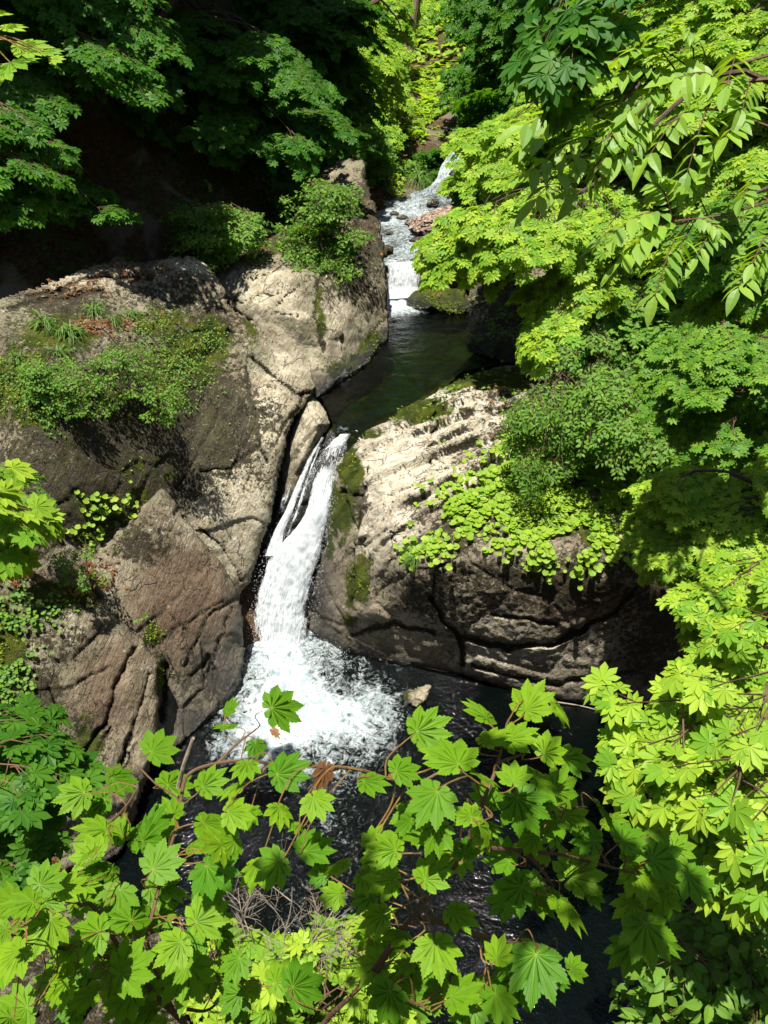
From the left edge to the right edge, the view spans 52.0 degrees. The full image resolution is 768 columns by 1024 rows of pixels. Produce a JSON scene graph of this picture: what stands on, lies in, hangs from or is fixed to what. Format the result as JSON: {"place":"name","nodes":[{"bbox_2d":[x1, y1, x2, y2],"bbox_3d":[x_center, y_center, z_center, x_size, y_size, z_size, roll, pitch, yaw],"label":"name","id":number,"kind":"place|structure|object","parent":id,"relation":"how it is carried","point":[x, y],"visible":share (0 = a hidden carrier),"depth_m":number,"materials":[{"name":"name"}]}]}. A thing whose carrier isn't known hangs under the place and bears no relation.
{"place":"outdoors","nodes":[
{"label":"outdoors","id":0,"kind":"place"},
{"bbox_2d":[0,255,314,594],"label":"boulder","id":1,"kind":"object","parent":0,"point":[212,472],"depth_m":14.88,"materials":[{"name":"grey stone"}]},
{"bbox_2d":[7,351,31,372],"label":"grass tuft","id":2,"kind":"object","parent":1,"relation":"on","point":[16,356],"visible":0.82,"depth_m":13.21,"materials":[{"name":"green plant"}]},
{"bbox_2d":[0,463,56,508],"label":"shrub","id":3,"kind":"object","parent":1,"relation":"on","point":[40,491],"visible":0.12,"depth_m":11.22,"materials":[{"name":"green plant"}]},
{"bbox_2d":[20,309,65,336],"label":"grass tuft","id":4,"kind":"object","parent":1,"relation":"on","point":[44,321],"visible":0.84,"depth_m":13.85,"materials":[{"name":"green plant"}]},
{"bbox_2d":[12,345,92,438],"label":"shrub","id":5,"kind":"object","parent":1,"relation":"on","point":[39,372],"visible":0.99,"depth_m":12.70,"materials":[{"name":"green plant"}]},
{"bbox_2d":[45,343,78,362],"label":"grass tuft","id":6,"kind":"object","parent":1,"relation":"on","point":[56,349],"visible":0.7,"depth_m":13.54,"materials":[{"name":"green plant"}]},
{"bbox_2d":[46,319,89,345],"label":"grass tuft","id":7,"kind":"object","parent":1,"relation":"on","point":[75,331],"visible":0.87,"depth_m":13.91,"materials":[{"name":"green plant"}]},
{"bbox_2d":[73,299,109,320],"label":"grass tuft","id":8,"kind":"object","parent":1,"relation":"on","point":[98,309],"visible":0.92,"depth_m":14.62,"materials":[{"name":"green plant"}]},
{"bbox_2d":[59,480,148,545],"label":"ground cover","id":9,"kind":"object","parent":1,"relation":"on","point":[105,513],"visible":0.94,"depth_m":13.34,"materials":[{"name":"green plant"}]},
{"bbox_2d":[106,313,132,330],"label":"grass tuft","id":10,"kind":"object","parent":1,"relation":"on","point":[114,321],"visible":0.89,"depth_m":14.68,"materials":[{"name":"green plant"}]},
{"bbox_2d":[0,301,249,426],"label":"ground cover","id":11,"kind":"object","parent":1,"relation":"on","point":[163,355],"visible":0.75,"depth_m":14.96,"materials":[{"name":"green plant"}]},
{"bbox_2d":[70,328,192,427],"bbox_3d":[-4.432,-2.311,13.516,2.441,1.468,1.467,0,33,0],"label":"shrub","id":12,"kind":"object","parent":1,"relation":"on","point":[116,353],"visible":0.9,"depth_m":13.36,"materials":[{"name":"green plant"}]},
{"bbox_2d":[122,306,145,321],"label":"grass tuft","id":13,"kind":"object","parent":1,"relation":"on","point":[134,312],"visible":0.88,"depth_m":15.09,"materials":[{"name":"green plant"}]},
{"bbox_2d":[0,0,762,724],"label":"forest floor","id":14,"kind":"structure","parent":0,"point":[134,170],"depth_m":17.93,"materials":[{"name":"black soil"}]},
{"bbox_2d":[0,957,60,1023],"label":"rock","id":15,"kind":"object","parent":14,"relation":"on","point":[35,966],"visible":0.2,"depth_m":7.73,"materials":[{"name":"grey stone"}]},
{"bbox_2d":[0,9,64,84],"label":"maple sapling","id":16,"kind":"object","parent":14,"relation":"on","point":[28,49],"visible":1,"depth_m":1.77,"materials":[{"name":"leaf"},{"name":"bark"},{"name":"twig bark"}]},
{"bbox_2d":[0,458,65,583],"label":"maple sapling","id":17,"kind":"object","parent":14,"relation":"on","point":[24,530],"visible":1,"depth_m":2.71,"materials":[{"name":"green plant"}]},
{"bbox_2d":[0,100,82,232],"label":"maple tree","id":18,"kind":"object","parent":14,"relation":"on","point":[34,174],"visible":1,"depth_m":6.44,"materials":[{"name":"green plant"}]},
{"bbox_2d":[7,904,80,931],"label":"rock","id":19,"kind":"object","parent":14,"relation":"on","point":[74,919],"visible":0.02,"depth_m":9.54,"materials":[{"name":"grey stone"}]},
{"bbox_2d":[0,691,107,944],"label":"maple sapling","id":20,"kind":"object","parent":14,"relation":"on","point":[39,762],"visible":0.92,"depth_m":4.39,"materials":[{"name":"green plant"}]},
{"bbox_2d":[38,926,94,974],"bbox_3d":[-3.641,5.121,8.613,1.357,0.737,1.053,0,33,0],"label":"rock","id":21,"kind":"object","parent":14,"relation":"on","point":[46,954],"visible":0.02,"depth_m":8.56,"materials":[{"name":"grey stone"}]},
{"bbox_2d":[0,153,143,229],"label":"maple tree","id":22,"kind":"object","parent":14,"relation":"on","point":[98,205],"visible":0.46,"depth_m":15.09,"materials":[{"name":"green plant"}]},
{"bbox_2d":[0,572,159,873],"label":"boulder","id":23,"kind":"object","parent":14,"relation":"on","point":[95,672],"visible":0.52,"depth_m":12.42,"materials":[{"name":"stone"}]},
{"bbox_2d":[0,580,78,713],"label":"ground cover","id":24,"kind":"object","parent":23,"relation":"on","point":[5,671],"visible":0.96,"depth_m":11.91,"materials":[{"name":"green plant"}]},
{"bbox_2d":[50,539,87,594],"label":"vine","id":25,"kind":"object","parent":23,"relation":"on","point":[78,561],"visible":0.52,"depth_m":12.76,"materials":[{"name":"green plant"}]},
{"bbox_2d":[47,540,111,594],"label":"shrub","id":26,"kind":"object","parent":23,"relation":"on","point":[66,570],"visible":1,"depth_m":12.44,"materials":[{"name":"green plant"}]},
{"bbox_2d":[134,601,148,640],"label":"seedling","id":27,"kind":"object","parent":23,"relation":"on","point":[141,619],"visible":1,"depth_m":12.97,"materials":[{"name":"green plant"}]},
{"bbox_2d":[74,976,114,1023],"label":"rock","id":28,"kind":"object","parent":14,"relation":"on","point":[96,1014],"visible":0.09,"depth_m":8.20,"materials":[{"name":"grey stone"}]},
{"bbox_2d":[0,0,193,157],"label":"broadleaf tree","id":29,"kind":"object","parent":14,"relation":"on","point":[94,40],"visible":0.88,"depth_m":13.82,"materials":[{"name":"green plant"}]},
{"bbox_2d":[106,933,151,951],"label":"rock","id":30,"kind":"object","parent":14,"relation":"on","point":[119,939],"visible":0.01,"depth_m":9.63,"materials":[{"name":"grey stone"}]},
{"bbox_2d":[0,0,290,283],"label":"undergrowth","id":31,"kind":"object","parent":14,"relation":"on","point":[81,229],"visible":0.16,"depth_m":18.48,"materials":[{"name":"green plant"}]},
{"bbox_2d":[85,489,244,747],"bbox_3d":[-4.515,1.576,15.644,2.694,4.825,6.273,-18,37,-25],"label":"boulder","id":32,"kind":"object","parent":14,"relation":"on","point":[171,573],"visible":0.73,"depth_m":14.05,"materials":[{"name":"brown stone"}]},
{"bbox_2d":[147,963,187,1017],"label":"rock","id":33,"kind":"object","parent":14,"relation":"on","point":[182,1014],"depth_m":8.99,"materials":[{"name":"grey stone"}]},
{"bbox_2d":[158,1007,189,1023],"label":"rock","id":34,"kind":"object","parent":14,"relation":"on","point":[169,1016],"visible":0.09,"depth_m":8.81,"materials":[{"name":"grey stone"}]},
{"bbox_2d":[149,933,211,998],"bbox_3d":[-2.853,6.076,10.227,1.349,0.790,1.225,0,33,0],"label":"rock","id":35,"kind":"object","parent":14,"relation":"on","point":[155,938],"depth_m":10.55,"materials":[{"name":"grey stone"}]},
{"bbox_2d":[184,999,206,1023],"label":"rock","id":36,"kind":"object","parent":14,"relation":"on","point":[189,1019],"visible":0.01,"depth_m":9.43,"materials":[{"name":"grey stone"}]},
{"bbox_2d":[105,0,370,194],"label":"maple tree","id":37,"kind":"object","parent":14,"relation":"on","point":[236,88],"visible":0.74,"depth_m":18.29,"materials":[{"name":"green plant"}]},
{"bbox_2d":[161,834,361,990],"bbox_3d":[-0.661,2.183,4.271,1.244,0.860,0.647,0,33,0],"label":"dry bush","id":38,"kind":"object","parent":14,"relation":"on","point":[286,927],"visible":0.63,"depth_m":4.30,"materials":[{"name":"plant"}]},
{"bbox_2d":[205,157,388,399],"bbox_3d":[-3.033,-6.972,21.936,6.697,4.468,14.444,-10,34,-15],"label":"boulder","id":39,"kind":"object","parent":14,"relation":"on","point":[332,332],"depth_m":17.68,"materials":[{"name":"beige stone"}]},
{"bbox_2d":[157,198,273,270],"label":"shrub","id":40,"kind":"object","parent":39,"relation":"on","point":[234,230],"visible":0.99,"depth_m":17.29,"materials":[{"name":"green plant"}]},
{"bbox_2d":[256,172,320,217],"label":"shrub","id":41,"kind":"object","parent":39,"relation":"on","point":[284,193],"visible":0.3,"depth_m":19.99,"materials":[{"name":"green plant"}]},
{"bbox_2d":[270,172,374,289],"bbox_3d":[-1.413,-6.531,18.339,2.448,2.355,2.796,0,33,0],"label":"shrub","id":42,"kind":"object","parent":39,"relation":"on","point":[328,200],"visible":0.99,"depth_m":17.96,"materials":[{"name":"green plant"}]},
{"bbox_2d":[273,395,329,513],"bbox_3d":[-1.978,-1.433,16.839,1.394,2.324,2.996,-10,34,-15],"label":"boulder","id":43,"kind":"object","parent":14,"relation":"on","point":[309,426],"visible":0.57,"depth_m":15.74,"materials":[{"name":"grey stone"}]},
{"bbox_2d":[252,428,363,605],"bbox_3d":[-1.809,0.529,16.889,2.769,5.035,3.646,11,34,16],"label":"boulder","id":44,"kind":"object","parent":14,"relation":"on","point":[329,436],"visible":0.11,"depth_m":15.98,"materials":[{"name":"black stone"}]},
{"bbox_2d":[230,0,396,177],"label":"maple tree","id":45,"kind":"object","parent":14,"relation":"on","point":[327,37],"visible":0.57,"depth_m":23.50,"materials":[{"name":"green plant"}]},
{"bbox_2d":[183,905,445,1023],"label":"shrub","id":46,"kind":"object","parent":14,"relation":"on","point":[268,1007],"visible":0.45,"depth_m":4.34,"materials":[{"name":"green plant"}]},
{"bbox_2d":[8,173,672,604],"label":"leaf litter","id":47,"kind":"object","parent":14,"relation":"on","point":[376,191],"visible":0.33,"depth_m":15.00,"materials":[{"name":"brown plant"}]},
{"bbox_2d":[0,678,716,1023],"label":"maple sapling","id":48,"kind":"object","parent":14,"relation":"on","point":[181,969],"visible":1,"depth_m":1.67,"materials":[{"name":"green plant"}]},
{"bbox_2d":[176,737,194,788],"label":"broken stem","id":49,"kind":"object","parent":48,"relation":"attached to","point":[181,772],"visible":1,"depth_m":2.15,"materials":[{"name":"brown wood"}]},
{"bbox_2d":[358,125,403,181],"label":"bush","id":50,"kind":"object","parent":14,"relation":"on","point":[384,163],"visible":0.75,"depth_m":27.34,"materials":[{"name":"green plant"}]},
{"bbox_2d":[358,0,415,152],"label":"valley tree","id":51,"kind":"object","parent":14,"relation":"on","point":[390,78],"visible":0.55,"depth_m":29.61,"materials":[{"name":"green plant"}]},
{"bbox_2d":[371,172,413,198],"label":"shrub","id":52,"kind":"object","parent":14,"relation":"on","point":[384,184],"visible":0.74,"depth_m":27.29,"materials":[{"name":"green plant"}]},
{"bbox_2d":[364,0,425,71],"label":"valley tree","id":53,"kind":"object","parent":14,"relation":"on","point":[402,12],"visible":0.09,"depth_m":35.19,"materials":[{"name":"green plant"}]},
{"bbox_2d":[384,259,420,289],"bbox_3d":[0.510,-6.747,22.944,1.353,1.318,1.378,0,33,0],"label":"foam","id":54,"kind":"object","parent":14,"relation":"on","point":[387,269],"visible":0.09,"depth_m":22.32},
{"bbox_2d":[365,69,440,196],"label":"undergrowth","id":55,"kind":"object","parent":14,"relation":"on","point":[398,158],"visible":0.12,"depth_m":32.36,"materials":[{"name":"green plant"}]},
{"bbox_2d":[399,116,423,141],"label":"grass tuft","id":56,"kind":"object","parent":14,"relation":"on","point":[410,128],"visible":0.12,"depth_m":32.56,"materials":[{"name":"green plant"}]},
{"bbox_2d":[393,159,437,181],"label":"bush","id":57,"kind":"object","parent":14,"relation":"on","point":[423,166],"visible":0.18,"depth_m":30.18,"materials":[{"name":"green plant"}]},
{"bbox_2d":[400,162,437,193],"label":"grass tuft","id":58,"kind":"object","parent":14,"relation":"on","point":[418,180],"visible":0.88,"depth_m":28.28,"materials":[{"name":"green plant"}]},
{"bbox_2d":[402,109,445,137],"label":"bush","id":59,"kind":"object","parent":14,"relation":"on","point":[420,120],"visible":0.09,"depth_m":33.20,"materials":[{"name":"green plant"}]},
{"bbox_2d":[388,12,465,149],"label":"undergrowth","id":60,"kind":"object","parent":14,"relation":"on","point":[437,84],"visible":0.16,"depth_m":38.37,"materials":[{"name":"green plant"}]},
{"bbox_2d":[406,0,452,52],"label":"valley tree","id":61,"kind":"object","parent":14,"relation":"on","point":[427,8],"visible":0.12,"depth_m":41.44,"materials":[{"name":"green plant"}]},
{"bbox_2d":[412,147,448,187],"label":"bush","id":62,"kind":"object","parent":14,"relation":"on","point":[434,159],"visible":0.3,"depth_m":29.76,"materials":[{"name":"green plant"}]},
{"bbox_2d":[406,280,471,313],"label":"boulder","id":63,"kind":"object","parent":14,"relation":"on","point":[450,302],"visible":0.62,"depth_m":21.13,"materials":[{"name":"green stone"}]},
{"bbox_2d":[430,0,478,109],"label":"valley tree","id":64,"kind":"object","parent":14,"relation":"on","point":[464,19],"visible":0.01,"depth_m":32.22,"materials":[{"name":"green plant"}]},
{"bbox_2d":[444,15,505,151],"bbox_3d":[4.096,-13.204,24.239,4.580,5.732,7.144,9,34,14],"label":"valley tree","id":65,"kind":"object","parent":14,"relation":"on","point":[475,105],"visible":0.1,"depth_m":23.27,"materials":[{"name":"green plant"}]},
{"bbox_2d":[308,361,696,704],"bbox_3d":[2.277,0.030,17.650,7.646,6.046,9.906,0,33,0],"label":"boulder","id":66,"kind":"object","parent":14,"relation":"on","point":[511,624],"visible":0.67,"depth_m":14.28,"materials":[{"name":"grey stone"}]},
{"bbox_2d":[393,544,421,572],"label":"grass tuft","id":67,"kind":"object","parent":66,"relation":"on","point":[412,563],"visible":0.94,"depth_m":13.49,"materials":[{"name":"green plant"}]},
{"bbox_2d":[388,367,586,516],"bbox_3d":[3.001,-1.819,15.562,4.412,0.782,4.308,-26,41,-34],"label":"ground cover","id":68,"kind":"object","parent":66,"relation":"on","point":[449,410],"visible":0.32,"depth_m":16.02,"materials":[{"name":"green plant"}]},
{"bbox_2d":[393,406,673,590],"bbox_3d":[2.973,-0.563,14.535,5.645,1.516,4.848,0,33,0],"label":"ground cover","id":69,"kind":"object","parent":66,"relation":"on","point":[593,517],"visible":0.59,"depth_m":13.38,"materials":[{"name":"green plant"}]},
{"bbox_2d":[496,350,620,507],"bbox_3d":[3.457,-1.730,13.995,1.979,2.065,4.482,18,37,25],"label":"shrub","id":70,"kind":"object","parent":66,"relation":"on","point":[536,420],"visible":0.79,"depth_m":12.91,"materials":[{"name":"green plant"}]},
{"bbox_2d":[465,267,549,364],"bbox_3d":[4.098,-5.818,20.874,3.557,2.213,7.696,8,34,12],"label":"boulder","id":71,"kind":"object","parent":14,"relation":"on","point":[499,346],"visible":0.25,"depth_m":18.90,"materials":[{"name":"black stone"}]},
{"bbox_2d":[471,269,546,361],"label":"ground cover","id":72,"kind":"object","parent":71,"relation":"on","point":[492,323],"visible":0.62,"depth_m":18.77,"materials":[{"name":"green plant"}]},
{"bbox_2d":[446,111,641,224],"bbox_3d":[3.965,-6.884,16.798,5.649,2.977,3.716,0,33,0],"label":"maple tree","id":73,"kind":"object","parent":14,"relation":"on","point":[456,200],"visible":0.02,"depth_m":16.15,"materials":[{"name":"green plant"}]},
{"bbox_2d":[458,0,648,113],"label":"valley tree","id":74,"kind":"object","parent":14,"relation":"on","point":[496,36],"visible":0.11,"depth_m":18.66,"materials":[{"name":"green plant"}]},
{"bbox_2d":[497,0,649,139],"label":"maple sapling","id":75,"kind":"object","parent":14,"relation":"on","point":[556,61],"visible":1,"depth_m":3.85,"materials":[{"name":"green plant"}]},
{"bbox_2d":[410,68,767,380],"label":"maple tree","id":76,"kind":"object","parent":14,"relation":"on","point":[564,297],"visible":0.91,"depth_m":6.97,"materials":[{"name":"green plant"}]},
{"bbox_2d":[435,0,767,302],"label":"maple tree","id":77,"kind":"object","parent":14,"relation":"on","point":[722,29],"visible":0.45,"depth_m":13.18,"materials":[{"name":"green plant"}]},
{"bbox_2d":[494,24,767,328],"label":"ash tree","id":78,"kind":"object","parent":14,"relation":"on","point":[641,104],"visible":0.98,"depth_m":4.85,"materials":[{"name":"green plant"}]},
{"bbox_2d":[526,325,747,480],"bbox_3d":[4.502,-1.932,12.850,4.134,1.909,3.408,0,33,0],"label":"shrub","id":79,"kind":"object","parent":14,"relation":"on","point":[616,424],"visible":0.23,"depth_m":12.39,"materials":[{"name":"green plant"}]},
{"bbox_2d":[569,247,743,387],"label":"undergrowth","id":80,"kind":"object","parent":14,"relation":"on","point":[638,278],"visible":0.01,"depth_m":17.50,"materials":[{"name":"green plant"}]},
{"bbox_2d":[577,270,747,363],"bbox_3d":[4.633,-3.134,13.160,3.311,1.754,2.203,-13,35,-19],"label":"shrub","id":81,"kind":"object","parent":14,"relation":"on","point":[634,322],"visible":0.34,"depth_m":12.90,"materials":[{"name":"green plant"}]},
{"bbox_2d":[580,657,767,965],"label":"maple sapling","id":82,"kind":"object","parent":14,"relation":"on","point":[685,771],"visible":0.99,"depth_m":3.07,"materials":[{"name":"green plant"}]},
{"bbox_2d":[609,888,767,1023],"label":"shrub","id":83,"kind":"object","parent":14,"relation":"on","point":[717,973],"visible":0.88,"depth_m":3.63,"materials":[{"name":"green plant"}]},
{"bbox_2d":[615,454,767,587],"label":"maple tree","id":84,"kind":"object","parent":14,"relation":"on","point":[684,521],"visible":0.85,"depth_m":7.19,"materials":[{"name":"green plant"}]},
{"bbox_2d":[629,320,767,481],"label":"maple tree","id":85,"kind":"object","parent":14,"relation":"on","point":[696,380],"visible":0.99,"depth_m":9.05,"materials":[{"name":"green plant"}]},
{"bbox_2d":[655,549,767,712],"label":"maple tree","id":86,"kind":"object","parent":14,"relation":"on","point":[721,608],"visible":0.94,"depth_m":4.36,"materials":[{"name":"green plant"}]},
{"bbox_2d":[660,183,767,334],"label":"maple tree","id":87,"kind":"object","parent":14,"relation":"on","point":[703,286],"visible":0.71,"depth_m":5.60,"materials":[{"name":"green plant"}]},
{"bbox_2d":[318,298,507,436],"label":"pool water","id":88,"kind":"structure","parent":0,"point":[419,354],"depth_m":17.92,"materials":[{"name":"green liquid"}]},
{"bbox_2d":[386,261,419,298],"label":"waterfall","id":89,"kind":"structure","parent":88,"relation":"on","point":[400,284],"depth_m":21.93,"materials":[{"name":"liquid"}]},
{"bbox_2d":[76,628,751,1023],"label":"pool water","id":90,"kind":"structure","parent":0,"point":[358,710],"depth_m":13.01,"materials":[{"name":"black liquid"}]},
{"bbox_2d":[246,434,349,688],"bbox_3d":[-1.756,0.884,14.992,2.374,4.166,2.850,0,33,0],"label":"spray","id":91,"kind":"object","parent":90,"relation":"on","point":[316,547],"visible":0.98,"depth_m":15.22,"materials":[{"name":"liquid"}]},
{"bbox_2d":[254,434,350,643],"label":"waterfall","id":92,"kind":"structure","parent":90,"relation":"on","point":[282,594],"depth_m":15.62,"materials":[{"name":"liquid"}]},
{"bbox_2d":[404,685,430,706],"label":"boulder","id":93,"kind":"object","parent":90,"relation":"in","point":[417,697],"visible":0.54,"depth_m":14.65,"materials":[{"name":"beige stone"}]},
{"bbox_2d":[558,702,594,709],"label":"branch","id":94,"kind":"object","parent":90,"relation":"on","point":[576,705],"visible":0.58,"depth_m":14.62,"materials":[{"name":"grey wood"}]},
{"bbox_2d":[377,150,459,264],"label":"stream water","id":95,"kind":"structure","parent":0,"point":[415,205],"depth_m":25.87,"materials":[{"name":"white liquid"}]},
{"bbox_2d":[384,245,393,257],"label":"boulder","id":96,"kind":"object","parent":95,"relation":"in","point":[388,249],"visible":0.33,"depth_m":22.77,"materials":[{"name":"stone"}]},
{"bbox_2d":[389,211,398,215],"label":"stone","id":97,"kind":"object","parent":95,"relation":"in","point":[395,213],"visible":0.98,"depth_m":25.67,"materials":[{"name":"grey stone"}]},
{"bbox_2d":[396,214,407,219],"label":"stone","id":98,"kind":"object","parent":95,"relation":"in","point":[402,217],"visible":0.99,"depth_m":25.44,"materials":[{"name":"grey stone"}]},
{"bbox_2d":[409,236,421,241],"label":"stone","id":99,"kind":"object","parent":95,"relation":"in","point":[413,239],"visible":0.49,"depth_m":23.71,"materials":[{"name":"grey stone"}]},
{"bbox_2d":[419,226,431,234],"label":"stone","id":100,"kind":"object","parent":95,"relation":"in","point":[424,233],"visible":0.2,"depth_m":24.25,"materials":[{"name":"grey stone"}]},
{"bbox_2d":[406,204,452,232],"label":"gravel","id":101,"kind":"structure","parent":95,"relation":"on","point":[428,217],"depth_m":24.39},
{"bbox_2d":[426,199,439,206],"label":"stone","id":102,"kind":"object","parent":95,"relation":"on","point":[433,203],"visible":1,"depth_m":26.26,"materials":[{"name":"grey stone"}]}
]}

